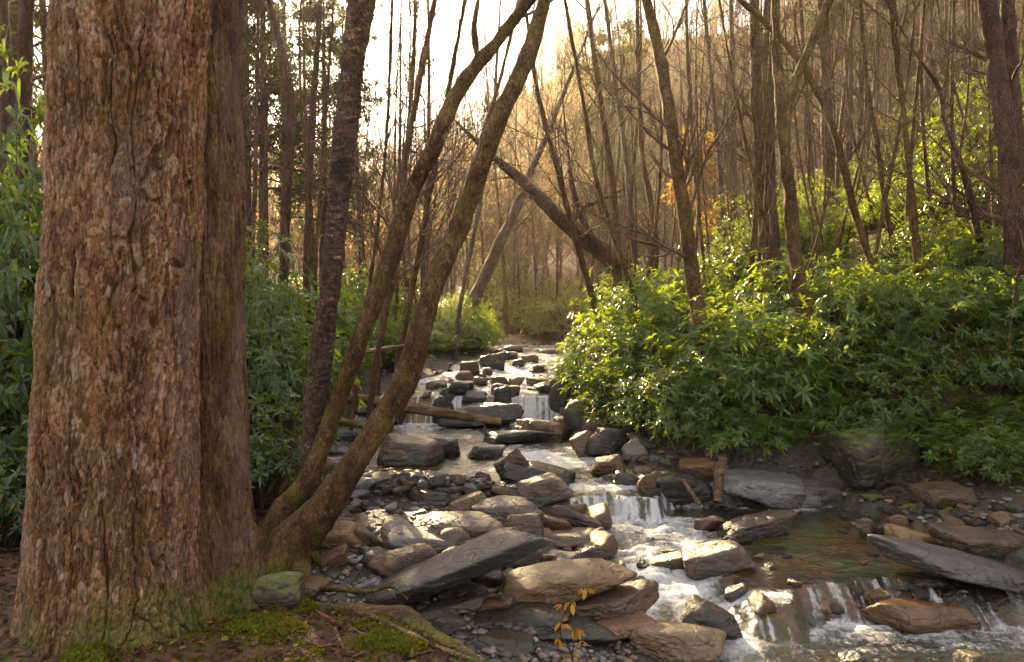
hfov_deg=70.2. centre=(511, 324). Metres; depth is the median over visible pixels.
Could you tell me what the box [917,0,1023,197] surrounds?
bare tree
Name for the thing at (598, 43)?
hemlock tree
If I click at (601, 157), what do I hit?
bare tree
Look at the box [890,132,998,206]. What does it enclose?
rhododendron shrub
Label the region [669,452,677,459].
stone
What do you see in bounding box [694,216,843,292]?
rhododendron shrub
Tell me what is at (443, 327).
rhododendron shrub
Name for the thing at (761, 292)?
rhododendron shrub
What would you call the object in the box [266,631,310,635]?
fallen twig
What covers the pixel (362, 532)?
stone
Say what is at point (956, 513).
stone
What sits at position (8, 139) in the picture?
rhododendron shrub
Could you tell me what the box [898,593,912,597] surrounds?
stone
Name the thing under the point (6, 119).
bare tree
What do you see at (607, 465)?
rock
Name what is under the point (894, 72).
sapling
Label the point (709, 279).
green shrub
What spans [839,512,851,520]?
stone
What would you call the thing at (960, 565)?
rock
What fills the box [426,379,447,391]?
rock
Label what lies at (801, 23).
bare tree
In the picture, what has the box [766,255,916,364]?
rhododendron shrub
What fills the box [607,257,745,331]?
rhododendron shrub
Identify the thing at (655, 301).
rhododendron shrub
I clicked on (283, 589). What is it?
rock
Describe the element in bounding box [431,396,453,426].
rock
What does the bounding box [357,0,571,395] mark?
bare tree
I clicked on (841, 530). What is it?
stone
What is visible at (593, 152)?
bare tree
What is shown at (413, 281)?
bare tree
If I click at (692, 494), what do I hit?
driftwood stick
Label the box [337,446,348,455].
stone
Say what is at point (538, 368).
rock
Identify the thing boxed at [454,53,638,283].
bare tree
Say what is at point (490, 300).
green shrub
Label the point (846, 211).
sapling
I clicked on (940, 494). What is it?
rock
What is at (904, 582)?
rock
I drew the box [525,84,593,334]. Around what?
bare tree
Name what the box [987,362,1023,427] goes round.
rhododendron shrub
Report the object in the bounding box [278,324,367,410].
rhododendron shrub
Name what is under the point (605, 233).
sapling
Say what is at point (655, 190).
bare tree
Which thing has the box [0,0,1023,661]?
ground
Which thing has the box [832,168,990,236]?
rhododendron shrub
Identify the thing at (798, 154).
sapling
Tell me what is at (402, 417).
rock
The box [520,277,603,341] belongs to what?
green shrub
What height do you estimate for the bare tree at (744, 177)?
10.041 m
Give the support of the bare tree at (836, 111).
on the ground at (1000, 606)
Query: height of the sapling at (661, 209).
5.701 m
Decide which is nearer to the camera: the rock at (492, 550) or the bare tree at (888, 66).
the rock at (492, 550)
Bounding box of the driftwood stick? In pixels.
[682,479,700,505]
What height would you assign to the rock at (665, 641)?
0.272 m
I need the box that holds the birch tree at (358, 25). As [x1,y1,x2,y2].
[299,0,375,550]
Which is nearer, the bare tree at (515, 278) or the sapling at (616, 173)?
the sapling at (616, 173)
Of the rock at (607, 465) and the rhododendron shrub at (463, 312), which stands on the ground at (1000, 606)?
the rhododendron shrub at (463, 312)
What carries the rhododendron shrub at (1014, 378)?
on the ground at (1000, 606)
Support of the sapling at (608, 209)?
on the ground at (1000, 606)
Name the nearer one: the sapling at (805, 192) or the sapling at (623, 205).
the sapling at (805, 192)
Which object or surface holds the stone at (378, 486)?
on the gravel
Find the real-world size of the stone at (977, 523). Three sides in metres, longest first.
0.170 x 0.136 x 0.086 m
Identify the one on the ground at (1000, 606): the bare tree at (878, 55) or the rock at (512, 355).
the bare tree at (878, 55)
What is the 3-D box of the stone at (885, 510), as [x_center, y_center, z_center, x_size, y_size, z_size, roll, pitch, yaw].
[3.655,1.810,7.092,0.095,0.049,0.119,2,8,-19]
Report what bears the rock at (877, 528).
in the stream water
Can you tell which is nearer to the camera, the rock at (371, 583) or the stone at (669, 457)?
the rock at (371, 583)
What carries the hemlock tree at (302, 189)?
on the ground at (1000, 606)
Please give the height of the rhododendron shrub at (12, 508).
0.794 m
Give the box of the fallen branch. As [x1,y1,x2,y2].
[366,344,403,353]
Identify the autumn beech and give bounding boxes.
[661,115,743,242]
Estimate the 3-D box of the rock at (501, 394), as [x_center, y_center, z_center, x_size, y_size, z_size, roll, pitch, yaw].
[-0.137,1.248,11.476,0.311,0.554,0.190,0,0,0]
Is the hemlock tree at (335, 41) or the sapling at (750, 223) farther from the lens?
the hemlock tree at (335, 41)
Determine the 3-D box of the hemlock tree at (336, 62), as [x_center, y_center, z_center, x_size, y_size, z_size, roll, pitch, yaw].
[-7.558,-7.192,32.077,5.270,13.978,5.730,0,0,29]
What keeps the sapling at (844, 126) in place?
on the ground at (1000, 606)
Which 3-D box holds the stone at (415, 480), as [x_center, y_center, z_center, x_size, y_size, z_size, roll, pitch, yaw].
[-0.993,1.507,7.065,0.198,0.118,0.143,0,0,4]
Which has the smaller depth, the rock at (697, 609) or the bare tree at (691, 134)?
the rock at (697, 609)
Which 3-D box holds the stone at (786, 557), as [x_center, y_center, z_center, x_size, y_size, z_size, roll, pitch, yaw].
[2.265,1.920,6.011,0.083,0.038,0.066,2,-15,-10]
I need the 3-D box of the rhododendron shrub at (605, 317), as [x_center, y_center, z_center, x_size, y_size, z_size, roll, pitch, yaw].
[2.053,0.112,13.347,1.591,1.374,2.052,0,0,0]
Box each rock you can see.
[251,571,306,609]
[268,448,299,470]
[305,575,328,598]
[312,544,347,568]
[323,460,338,474]
[325,520,363,547]
[334,427,360,441]
[351,576,382,595]
[363,528,552,605]
[367,543,437,577]
[373,526,381,534]
[374,407,406,426]
[377,433,444,466]
[380,517,412,537]
[386,525,447,553]
[410,488,450,507]
[413,511,503,537]
[419,591,485,621]
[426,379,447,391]
[430,614,468,635]
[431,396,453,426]
[431,438,460,459]
[437,402,523,429]
[442,387,455,401]
[447,491,486,510]
[448,380,474,395]
[455,371,472,380]
[460,361,479,375]
[461,388,487,404]
[464,628,537,655]
[467,445,505,460]
[470,495,543,520]
[473,376,487,387]
[473,602,570,635]
[479,352,506,370]
[481,592,514,610]
[482,367,492,376]
[483,430,553,446]
[487,588,497,594]
[488,480,494,488]
[490,383,508,394]
[491,375,508,385]
[493,386,511,402]
[494,448,527,484]
[499,460,575,487]
[502,513,543,537]
[502,558,637,604]
[503,345,522,352]
[503,549,542,568]
[504,385,520,396]
[506,351,517,361]
[508,377,524,385]
[512,359,524,366]
[514,418,569,443]
[514,472,573,508]
[522,354,538,363]
[525,376,551,386]
[528,364,546,375]
[535,381,549,395]
[537,613,620,646]
[540,348,561,354]
[542,513,572,529]
[546,505,602,528]
[547,527,594,548]
[548,549,563,554]
[549,377,569,413]
[553,416,562,422]
[563,398,605,433]
[569,430,594,460]
[570,579,658,621]
[575,544,606,558]
[581,417,609,431]
[586,427,627,455]
[591,454,625,477]
[596,610,656,640]
[612,470,638,490]
[612,559,625,566]
[621,438,647,464]
[627,432,657,449]
[629,620,726,661]
[631,469,713,506]
[632,465,652,471]
[636,471,657,497]
[649,454,664,463]
[649,550,683,569]
[659,549,679,553]
[677,457,716,479]
[680,540,755,579]
[680,594,742,644]
[694,516,725,535]
[716,509,796,545]
[723,468,806,512]
[724,583,748,601]
[798,495,820,512]
[801,478,843,509]
[813,419,921,489]
[838,650,867,661]
[858,598,985,636]
[867,534,1023,594]
[871,521,885,535]
[872,481,896,489]
[883,523,934,544]
[886,515,909,528]
[890,571,948,591]
[908,480,980,509]
[926,522,1023,560]
[939,520,961,523]
[953,649,986,661]
[987,511,1012,527]
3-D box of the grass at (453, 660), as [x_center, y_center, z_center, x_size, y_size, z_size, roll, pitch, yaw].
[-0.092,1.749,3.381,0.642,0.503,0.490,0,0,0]
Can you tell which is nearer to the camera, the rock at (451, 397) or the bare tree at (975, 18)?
the rock at (451, 397)
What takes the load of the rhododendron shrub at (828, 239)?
on the ground at (1000, 606)
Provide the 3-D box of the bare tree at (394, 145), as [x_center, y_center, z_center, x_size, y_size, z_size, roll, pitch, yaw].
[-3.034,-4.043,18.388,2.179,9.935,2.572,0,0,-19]
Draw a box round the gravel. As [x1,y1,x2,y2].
[260,335,1023,661]
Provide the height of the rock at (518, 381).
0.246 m
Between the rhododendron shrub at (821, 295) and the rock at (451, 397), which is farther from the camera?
the rock at (451, 397)
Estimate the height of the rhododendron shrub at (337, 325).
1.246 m
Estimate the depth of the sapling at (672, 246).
16.10 m
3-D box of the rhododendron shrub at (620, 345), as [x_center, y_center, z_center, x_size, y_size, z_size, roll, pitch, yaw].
[1.746,0.536,10.154,2.404,1.725,2.067,0,0,-19]
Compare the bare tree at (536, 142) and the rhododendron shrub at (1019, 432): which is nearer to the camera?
the rhododendron shrub at (1019, 432)
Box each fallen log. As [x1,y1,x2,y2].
[338,417,364,428]
[347,392,501,430]
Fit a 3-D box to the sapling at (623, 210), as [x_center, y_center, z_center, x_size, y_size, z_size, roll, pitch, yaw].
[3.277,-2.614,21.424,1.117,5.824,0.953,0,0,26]
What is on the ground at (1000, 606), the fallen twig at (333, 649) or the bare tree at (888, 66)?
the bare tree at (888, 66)
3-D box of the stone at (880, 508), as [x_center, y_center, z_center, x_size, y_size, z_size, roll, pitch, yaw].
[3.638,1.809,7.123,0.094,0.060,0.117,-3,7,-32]
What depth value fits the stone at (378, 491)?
6.94 m
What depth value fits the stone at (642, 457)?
8.31 m
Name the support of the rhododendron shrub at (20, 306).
on the ground at (1000, 606)
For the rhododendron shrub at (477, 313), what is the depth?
23.08 m
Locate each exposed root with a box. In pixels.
[323,602,479,658]
[333,626,346,650]
[369,613,483,661]
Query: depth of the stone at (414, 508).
6.55 m
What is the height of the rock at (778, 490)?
0.390 m
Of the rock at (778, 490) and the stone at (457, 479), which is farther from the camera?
the rock at (778, 490)
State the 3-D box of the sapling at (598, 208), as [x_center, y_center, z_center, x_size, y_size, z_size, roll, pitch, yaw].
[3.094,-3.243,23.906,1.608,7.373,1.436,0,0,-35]
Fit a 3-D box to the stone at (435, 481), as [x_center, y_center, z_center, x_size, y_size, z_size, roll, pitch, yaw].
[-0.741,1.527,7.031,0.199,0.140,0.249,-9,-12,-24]
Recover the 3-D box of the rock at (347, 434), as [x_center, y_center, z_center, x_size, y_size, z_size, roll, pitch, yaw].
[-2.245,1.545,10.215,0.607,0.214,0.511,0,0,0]
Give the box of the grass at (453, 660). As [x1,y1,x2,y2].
[425,642,499,661]
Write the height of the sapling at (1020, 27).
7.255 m
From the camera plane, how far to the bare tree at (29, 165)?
21.48 m
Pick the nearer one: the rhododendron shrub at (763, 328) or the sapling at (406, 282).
the rhododendron shrub at (763, 328)
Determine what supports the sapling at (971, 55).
on the ground at (1000, 606)
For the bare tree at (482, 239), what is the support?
on the ground at (1000, 606)
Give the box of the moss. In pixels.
[57,598,433,661]
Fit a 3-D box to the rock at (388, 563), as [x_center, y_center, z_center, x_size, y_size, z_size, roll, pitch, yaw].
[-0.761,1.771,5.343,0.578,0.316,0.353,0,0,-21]
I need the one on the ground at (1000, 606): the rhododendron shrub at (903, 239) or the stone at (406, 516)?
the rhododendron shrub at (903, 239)
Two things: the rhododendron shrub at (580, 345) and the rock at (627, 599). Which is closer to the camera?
the rock at (627, 599)
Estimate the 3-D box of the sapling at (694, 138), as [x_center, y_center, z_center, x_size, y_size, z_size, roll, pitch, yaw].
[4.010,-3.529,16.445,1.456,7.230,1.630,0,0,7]
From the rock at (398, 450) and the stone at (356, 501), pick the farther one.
the rock at (398, 450)
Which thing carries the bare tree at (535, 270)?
on the ground at (1000, 606)
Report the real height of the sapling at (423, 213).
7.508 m
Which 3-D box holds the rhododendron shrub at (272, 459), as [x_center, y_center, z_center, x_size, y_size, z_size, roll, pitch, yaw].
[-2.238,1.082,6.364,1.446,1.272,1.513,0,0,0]
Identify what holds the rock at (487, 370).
in the stream water
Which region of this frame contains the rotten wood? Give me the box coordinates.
[315,609,352,631]
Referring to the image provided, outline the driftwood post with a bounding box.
[713,456,727,502]
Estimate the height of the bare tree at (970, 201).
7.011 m
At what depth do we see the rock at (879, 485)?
7.54 m
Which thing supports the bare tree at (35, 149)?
on the ground at (1000, 606)
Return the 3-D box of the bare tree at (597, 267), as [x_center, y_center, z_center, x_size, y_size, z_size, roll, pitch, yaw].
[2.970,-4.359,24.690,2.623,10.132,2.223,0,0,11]
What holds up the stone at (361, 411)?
on the ground at (1000, 606)
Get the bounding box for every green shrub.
[456,263,537,321]
[461,245,537,305]
[483,288,548,314]
[485,283,553,333]
[501,292,590,339]
[517,273,573,304]
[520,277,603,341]
[531,277,582,310]
[673,259,739,311]
[717,276,742,316]
[794,150,877,203]
[849,83,992,184]
[884,73,980,159]
[907,32,1023,145]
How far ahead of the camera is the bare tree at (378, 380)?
11.81 m
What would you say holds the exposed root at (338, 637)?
on the ground at (1000, 606)
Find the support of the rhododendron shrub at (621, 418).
on the ground at (1000, 606)
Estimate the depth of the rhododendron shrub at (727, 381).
8.12 m
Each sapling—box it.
[242,0,283,277]
[256,28,307,301]
[262,0,333,324]
[267,27,344,345]
[295,0,337,280]
[349,51,393,278]
[355,0,412,361]
[373,39,436,302]
[374,4,444,316]
[385,24,450,308]
[391,44,462,305]
[396,32,446,336]
[554,588,594,661]
[578,111,634,294]
[580,0,632,286]
[587,197,612,294]
[588,116,630,281]
[589,0,700,290]
[590,34,672,293]
[591,0,650,291]
[591,170,609,274]
[603,21,648,274]
[603,71,644,269]
[611,157,638,267]
[635,0,759,333]
[638,28,707,300]
[640,151,670,264]
[658,14,712,265]
[658,24,706,281]
[658,79,684,275]
[666,37,713,238]
[682,0,728,289]
[702,0,804,320]
[702,26,749,283]
[702,56,743,247]
[703,0,824,277]
[704,1,809,310]
[711,0,779,282]
[727,2,781,218]
[735,74,782,276]
[761,0,866,361]
[763,0,816,192]
[767,0,824,274]
[776,2,845,269]
[780,68,809,203]
[799,0,884,249]
[803,0,866,269]
[805,0,886,245]
[832,0,907,269]
[833,1,898,257]
[835,10,862,239]
[843,0,904,241]
[848,0,910,191]
[855,3,924,142]
[862,0,967,279]
[865,0,991,243]
[867,0,936,248]
[871,0,928,147]
[885,0,986,174]
[889,0,997,261]
[892,7,956,146]
[899,0,986,201]
[903,0,955,124]
[905,0,1022,256]
[917,0,955,212]
[920,0,985,97]
[936,0,985,106]
[941,1,986,126]
[958,1,993,133]
[971,1,984,143]
[974,0,1023,202]
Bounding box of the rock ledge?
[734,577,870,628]
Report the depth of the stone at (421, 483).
6.94 m
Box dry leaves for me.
[37,0,1023,289]
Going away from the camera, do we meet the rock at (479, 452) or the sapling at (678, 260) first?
the rock at (479, 452)
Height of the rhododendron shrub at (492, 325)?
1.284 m
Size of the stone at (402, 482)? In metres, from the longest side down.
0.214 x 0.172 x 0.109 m
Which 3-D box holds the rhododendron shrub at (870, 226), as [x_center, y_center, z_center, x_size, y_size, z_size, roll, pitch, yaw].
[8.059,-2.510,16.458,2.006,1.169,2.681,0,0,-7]
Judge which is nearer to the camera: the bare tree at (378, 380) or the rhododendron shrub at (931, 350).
the rhododendron shrub at (931, 350)
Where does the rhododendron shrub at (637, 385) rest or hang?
on the ground at (1000, 606)
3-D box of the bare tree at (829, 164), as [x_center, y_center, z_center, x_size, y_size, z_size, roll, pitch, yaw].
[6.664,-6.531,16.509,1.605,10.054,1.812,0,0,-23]
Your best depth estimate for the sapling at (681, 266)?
17.33 m
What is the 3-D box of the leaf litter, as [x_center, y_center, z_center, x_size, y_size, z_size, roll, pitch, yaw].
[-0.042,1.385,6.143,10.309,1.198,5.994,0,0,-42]
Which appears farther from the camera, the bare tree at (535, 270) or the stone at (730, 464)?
the bare tree at (535, 270)
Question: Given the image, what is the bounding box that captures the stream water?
[328,339,1023,661]
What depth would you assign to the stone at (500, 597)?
4.86 m
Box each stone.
[328,446,341,456]
[336,516,353,520]
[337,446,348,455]
[339,509,351,517]
[344,505,359,513]
[349,489,369,499]
[350,498,362,512]
[353,513,382,545]
[356,477,375,490]
[357,406,366,416]
[360,501,373,511]
[363,546,389,569]
[365,510,387,520]
[366,506,379,510]
[366,525,377,542]
[371,471,392,484]
[371,509,386,512]
[371,534,393,549]
[373,490,382,493]
[374,480,392,489]
[380,482,399,493]
[383,502,396,512]
[383,514,400,521]
[390,472,410,478]
[390,509,402,514]
[392,476,405,482]
[392,485,409,494]
[393,476,414,488]
[397,475,414,480]
[399,479,405,485]
[399,512,421,525]
[401,510,425,515]
[405,486,416,499]
[409,506,427,512]
[411,472,424,479]
[411,474,417,485]
[413,603,427,611]
[416,478,428,488]
[417,501,427,506]
[421,391,430,398]
[423,470,447,481]
[426,474,445,488]
[435,487,461,494]
[435,583,487,599]
[437,527,467,549]
[442,608,459,615]
[446,486,463,493]
[447,378,456,384]
[449,474,464,484]
[449,493,462,500]
[453,485,464,493]
[463,482,476,493]
[473,477,487,484]
[475,471,490,479]
[475,481,485,490]
[476,570,503,587]
[484,491,490,495]
[485,593,516,603]
[490,486,509,495]
[502,568,513,579]
[508,527,526,531]
[527,387,536,390]
[543,527,552,537]
[543,553,556,561]
[552,551,579,560]
[561,503,586,512]
[574,529,618,560]
[583,502,612,531]
[621,455,631,461]
[632,467,644,473]
[636,558,649,569]
[637,454,648,462]
[658,459,671,466]
[665,455,673,459]
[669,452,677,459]
[678,449,684,454]
[714,454,726,459]
[727,461,733,468]
[746,591,776,616]
[754,553,764,558]
[764,562,776,569]
[781,555,792,559]
[787,578,802,587]
[829,602,844,614]
[836,527,849,534]
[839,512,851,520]
[849,585,863,595]
[854,524,865,529]
[855,513,866,518]
[855,519,870,526]
[858,560,867,565]
[859,529,872,537]
[861,493,884,502]
[866,550,878,557]
[869,588,890,602]
[877,505,890,511]
[882,506,891,512]
[886,509,894,514]
[892,500,907,505]
[897,508,910,513]
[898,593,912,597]
[908,504,916,508]
[909,585,929,600]
[911,504,925,515]
[923,507,936,515]
[937,506,952,516]
[940,513,961,521]
[949,509,966,517]
[956,503,972,509]
[959,508,974,514]
[966,521,987,526]
[968,514,979,518]
[991,502,1002,507]
[991,505,1008,511]
[1007,500,1023,512]
[1008,513,1021,521]
[1009,524,1023,534]
[1013,518,1023,529]
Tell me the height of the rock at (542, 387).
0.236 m
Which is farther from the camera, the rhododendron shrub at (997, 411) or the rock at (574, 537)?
the rhododendron shrub at (997, 411)
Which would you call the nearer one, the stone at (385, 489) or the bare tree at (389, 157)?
the stone at (385, 489)
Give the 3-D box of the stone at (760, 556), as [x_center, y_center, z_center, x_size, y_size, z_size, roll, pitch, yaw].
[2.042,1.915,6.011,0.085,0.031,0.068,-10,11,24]
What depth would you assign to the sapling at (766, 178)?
11.73 m
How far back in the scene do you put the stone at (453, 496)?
6.84 m
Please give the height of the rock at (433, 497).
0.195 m
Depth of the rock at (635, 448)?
8.37 m
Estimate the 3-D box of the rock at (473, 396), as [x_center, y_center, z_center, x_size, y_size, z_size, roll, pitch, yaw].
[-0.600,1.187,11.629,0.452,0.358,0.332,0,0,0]
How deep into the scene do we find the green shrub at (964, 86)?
18.67 m
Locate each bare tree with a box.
[0,0,34,220]
[0,0,46,243]
[9,0,43,160]
[9,0,47,167]
[11,31,42,232]
[12,0,48,161]
[28,22,42,223]
[33,29,42,215]
[243,0,259,286]
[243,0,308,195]
[243,1,328,259]
[243,60,277,278]
[254,0,550,599]
[256,0,569,549]
[260,0,295,275]
[266,0,331,298]
[277,0,332,303]
[290,0,546,464]
[305,0,369,272]
[308,0,548,447]
[316,39,393,284]
[324,0,493,433]
[350,0,430,325]
[357,0,522,396]
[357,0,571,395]
[361,1,509,292]
[364,66,416,292]
[367,50,405,246]
[371,0,443,283]
[379,111,432,294]
[397,51,444,276]
[403,0,557,360]
[411,63,476,301]
[419,51,480,297]
[431,20,494,264]
[433,53,495,290]
[436,46,503,302]
[439,110,485,294]
[443,0,554,337]
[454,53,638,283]
[455,0,630,324]
[458,25,507,260]
[462,0,672,316]
[464,0,620,315]
[474,28,553,332]
[479,95,525,266]
[488,82,562,332]
[493,92,544,333]
[501,5,569,281]
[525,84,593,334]
[540,0,692,297]
[544,58,592,306]
[550,0,653,286]
[557,0,681,315]
[564,52,635,302]
[568,33,611,281]
[572,0,762,367]
[580,2,645,295]
[580,136,615,308]
[583,0,667,270]
[603,39,669,268]
[620,41,703,283]
[621,0,711,296]
[624,100,653,216]
[628,0,749,278]
[628,66,684,269]
[647,0,708,276]
[647,0,783,297]
[647,0,843,243]
[661,2,728,256]
[662,0,920,284]
[667,0,786,282]
[678,0,751,242]
[686,0,842,286]
[695,0,749,246]
[702,123,728,244]
[703,0,832,295]
[703,45,726,252]
[710,0,803,222]
[736,3,803,203]
[737,109,752,219]
[748,0,820,201]
[751,0,816,224]
[771,0,833,365]
[780,0,848,213]
[782,0,980,284]
[784,0,943,197]
[787,0,901,189]
[789,0,991,279]
[790,0,846,254]
[792,0,843,188]
[809,2,871,151]
[812,0,958,187]
[815,57,856,169]
[831,0,941,129]
[852,0,1023,294]
[867,0,1023,295]
[901,0,980,128]
[911,0,948,115]
[912,0,981,126]
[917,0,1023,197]
[917,0,1023,269]
[924,0,985,101]
[957,1,1023,91]
[961,1,974,81]
[965,0,1023,421]
[975,1,1023,76]
[1015,1,1023,77]
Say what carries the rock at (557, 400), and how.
on the ground at (1000, 606)
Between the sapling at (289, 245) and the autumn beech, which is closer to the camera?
the sapling at (289, 245)
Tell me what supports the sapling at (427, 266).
on the ground at (1000, 606)
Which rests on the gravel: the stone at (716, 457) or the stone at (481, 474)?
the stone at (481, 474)
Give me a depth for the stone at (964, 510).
6.60 m
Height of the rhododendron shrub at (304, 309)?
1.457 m
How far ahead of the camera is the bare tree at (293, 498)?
5.96 m
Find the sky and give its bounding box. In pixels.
[33,0,787,186]
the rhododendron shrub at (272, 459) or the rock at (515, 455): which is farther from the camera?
the rock at (515, 455)
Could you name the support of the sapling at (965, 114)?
on the ground at (1000, 606)
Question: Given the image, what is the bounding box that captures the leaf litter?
[0,405,1021,661]
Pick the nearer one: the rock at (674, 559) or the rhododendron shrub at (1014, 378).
the rock at (674, 559)
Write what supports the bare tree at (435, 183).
on the ground at (1000, 606)
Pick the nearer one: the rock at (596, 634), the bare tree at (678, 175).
the rock at (596, 634)
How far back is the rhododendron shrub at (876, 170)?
16.69 m
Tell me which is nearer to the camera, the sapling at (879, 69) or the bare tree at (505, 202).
the sapling at (879, 69)
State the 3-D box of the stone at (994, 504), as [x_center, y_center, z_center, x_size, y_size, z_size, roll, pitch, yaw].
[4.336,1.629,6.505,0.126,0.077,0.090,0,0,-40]
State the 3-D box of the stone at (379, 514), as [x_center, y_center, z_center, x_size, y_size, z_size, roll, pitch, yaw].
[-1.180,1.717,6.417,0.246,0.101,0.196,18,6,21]
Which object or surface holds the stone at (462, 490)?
on the ground at (1000, 606)
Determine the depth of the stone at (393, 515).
6.36 m
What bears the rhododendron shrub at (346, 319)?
on the ground at (1000, 606)
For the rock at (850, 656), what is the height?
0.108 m
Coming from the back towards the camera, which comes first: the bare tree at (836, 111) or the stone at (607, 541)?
the bare tree at (836, 111)
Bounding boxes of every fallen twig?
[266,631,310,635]
[308,634,354,654]
[353,568,367,580]
[403,648,441,660]
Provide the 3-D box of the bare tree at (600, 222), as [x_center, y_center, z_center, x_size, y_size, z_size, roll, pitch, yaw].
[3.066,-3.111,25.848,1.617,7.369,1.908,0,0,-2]
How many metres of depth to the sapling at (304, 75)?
13.16 m
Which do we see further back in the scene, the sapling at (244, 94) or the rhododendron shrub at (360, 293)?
the rhododendron shrub at (360, 293)
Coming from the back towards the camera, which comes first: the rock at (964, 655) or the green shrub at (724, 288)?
the green shrub at (724, 288)
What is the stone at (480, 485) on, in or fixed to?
on the ground at (1000, 606)
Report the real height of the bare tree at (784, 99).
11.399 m
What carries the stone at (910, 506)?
on the ground at (1000, 606)
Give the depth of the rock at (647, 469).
8.21 m
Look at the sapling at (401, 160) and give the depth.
19.20 m
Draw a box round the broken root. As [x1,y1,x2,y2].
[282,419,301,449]
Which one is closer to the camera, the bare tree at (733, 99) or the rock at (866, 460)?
the rock at (866, 460)
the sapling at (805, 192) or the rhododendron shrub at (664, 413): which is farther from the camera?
the sapling at (805, 192)
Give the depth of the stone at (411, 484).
6.96 m
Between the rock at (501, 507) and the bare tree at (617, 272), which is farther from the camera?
the bare tree at (617, 272)
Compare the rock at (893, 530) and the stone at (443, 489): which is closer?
the rock at (893, 530)
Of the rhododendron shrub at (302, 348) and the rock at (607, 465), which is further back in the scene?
the rhododendron shrub at (302, 348)
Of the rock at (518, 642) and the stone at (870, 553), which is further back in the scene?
the stone at (870, 553)
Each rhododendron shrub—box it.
[0,12,44,424]
[0,168,41,481]
[0,283,32,530]
[0,432,27,547]
[244,219,318,329]
[245,243,284,292]
[245,244,335,432]
[245,278,297,341]
[246,285,366,449]
[248,377,340,511]
[251,291,312,347]
[254,306,311,353]
[256,278,317,343]
[265,563,307,578]
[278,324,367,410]
[288,277,319,293]
[293,290,376,353]
[296,237,416,328]
[296,295,351,348]
[303,290,362,343]
[334,326,376,382]
[338,297,402,350]
[340,257,420,309]
[342,261,442,314]
[365,313,431,372]
[377,286,449,340]
[391,309,465,351]
[397,323,468,354]
[433,310,502,353]
[434,322,503,352]
[436,290,495,332]
[437,296,500,350]
[438,291,502,340]
[439,293,496,320]
[439,297,495,322]
[440,324,482,349]
[449,315,510,350]
[455,310,504,350]
[539,350,599,386]
[552,299,692,407]
[557,319,616,367]
[566,252,676,338]
[568,267,685,350]
[569,371,633,419]
[581,299,625,344]
[583,383,677,435]
[589,269,735,375]
[598,349,735,414]
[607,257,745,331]
[625,359,748,450]
[642,292,867,408]
[666,385,809,462]
[676,245,741,279]
[685,322,827,416]
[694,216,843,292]
[699,215,862,285]
[700,256,747,293]
[706,275,748,306]
[707,176,872,266]
[711,246,893,335]
[721,403,836,455]
[722,259,824,330]
[726,312,798,359]
[729,180,861,275]
[743,283,849,342]
[751,334,892,396]
[764,372,881,432]
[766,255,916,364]
[769,278,879,353]
[795,332,939,394]
[808,183,878,235]
[821,414,897,449]
[822,189,901,235]
[824,350,984,435]
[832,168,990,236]
[840,140,948,209]
[846,262,970,352]
[846,285,1004,382]
[847,248,969,290]
[854,207,971,281]
[862,124,978,214]
[870,405,1018,467]
[874,247,1023,334]
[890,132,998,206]
[895,96,996,175]
[915,78,1023,177]
[915,330,1023,394]
[917,143,1023,230]
[922,423,1023,486]
[924,212,1005,289]
[934,385,1023,436]
[947,279,1023,362]
[947,282,1023,323]
[947,338,1023,395]
[956,413,1023,459]
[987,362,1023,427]
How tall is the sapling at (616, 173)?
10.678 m
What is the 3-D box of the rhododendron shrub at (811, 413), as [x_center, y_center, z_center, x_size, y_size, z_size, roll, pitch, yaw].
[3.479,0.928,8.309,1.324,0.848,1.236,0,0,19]
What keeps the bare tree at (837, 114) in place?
on the ground at (1000, 606)
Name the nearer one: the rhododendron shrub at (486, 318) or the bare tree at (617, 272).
the bare tree at (617, 272)
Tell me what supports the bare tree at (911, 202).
on the ground at (1000, 606)
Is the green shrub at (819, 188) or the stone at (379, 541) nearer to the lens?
the stone at (379, 541)
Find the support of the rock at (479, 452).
in the stream water
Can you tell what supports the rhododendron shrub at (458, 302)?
on the ground at (1000, 606)
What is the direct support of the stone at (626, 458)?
on the ground at (1000, 606)
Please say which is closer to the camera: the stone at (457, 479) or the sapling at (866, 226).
the stone at (457, 479)
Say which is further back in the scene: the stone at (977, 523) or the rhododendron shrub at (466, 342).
the rhododendron shrub at (466, 342)
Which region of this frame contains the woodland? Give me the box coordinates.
[36,0,1023,303]
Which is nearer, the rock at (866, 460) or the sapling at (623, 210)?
the rock at (866, 460)
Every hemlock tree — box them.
[9,0,48,119]
[242,0,366,278]
[243,0,331,277]
[248,0,341,260]
[248,0,392,285]
[268,5,393,301]
[543,18,666,289]
[787,0,942,205]
[857,0,983,118]
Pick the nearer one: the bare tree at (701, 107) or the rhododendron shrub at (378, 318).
the rhododendron shrub at (378, 318)
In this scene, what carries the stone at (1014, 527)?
on the ground at (1000, 606)
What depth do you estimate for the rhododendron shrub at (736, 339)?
8.22 m
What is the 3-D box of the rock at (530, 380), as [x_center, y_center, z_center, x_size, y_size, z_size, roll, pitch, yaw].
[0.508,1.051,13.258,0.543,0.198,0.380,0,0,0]
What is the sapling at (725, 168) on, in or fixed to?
on the ground at (1000, 606)
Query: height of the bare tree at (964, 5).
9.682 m
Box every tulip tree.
[9,0,224,655]
[197,0,265,616]
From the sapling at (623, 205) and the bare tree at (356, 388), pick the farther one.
the sapling at (623, 205)
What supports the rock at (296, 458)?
on the ground at (1000, 606)
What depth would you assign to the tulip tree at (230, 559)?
3.80 m
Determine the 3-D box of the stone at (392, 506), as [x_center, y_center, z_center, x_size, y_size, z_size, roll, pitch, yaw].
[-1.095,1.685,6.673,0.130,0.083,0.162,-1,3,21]

